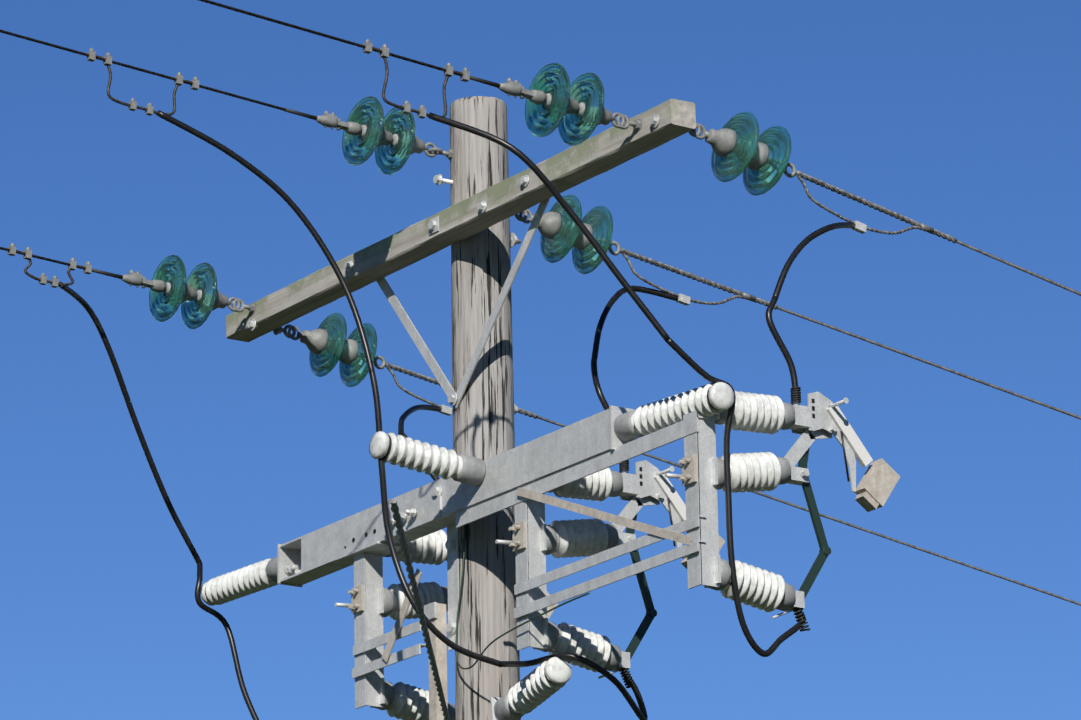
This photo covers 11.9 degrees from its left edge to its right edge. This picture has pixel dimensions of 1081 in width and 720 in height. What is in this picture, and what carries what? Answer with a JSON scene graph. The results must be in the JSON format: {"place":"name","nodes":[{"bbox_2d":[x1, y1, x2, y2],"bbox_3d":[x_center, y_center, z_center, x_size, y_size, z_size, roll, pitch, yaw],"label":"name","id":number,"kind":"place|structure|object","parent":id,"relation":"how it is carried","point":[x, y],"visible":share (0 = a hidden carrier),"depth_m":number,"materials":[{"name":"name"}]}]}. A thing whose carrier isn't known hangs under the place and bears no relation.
{"place":"outdoors","nodes":[
{"label":"outdoors","id":0,"kind":"place"},
{"bbox_2d":[0,0,1080,719],"label":"sky","id":1,"kind":"structure","parent":0,"point":[959,119],"materials":[{"name":"blue"}]},
{"label":"ground","id":2,"kind":"structure","parent":0,"visible":0},
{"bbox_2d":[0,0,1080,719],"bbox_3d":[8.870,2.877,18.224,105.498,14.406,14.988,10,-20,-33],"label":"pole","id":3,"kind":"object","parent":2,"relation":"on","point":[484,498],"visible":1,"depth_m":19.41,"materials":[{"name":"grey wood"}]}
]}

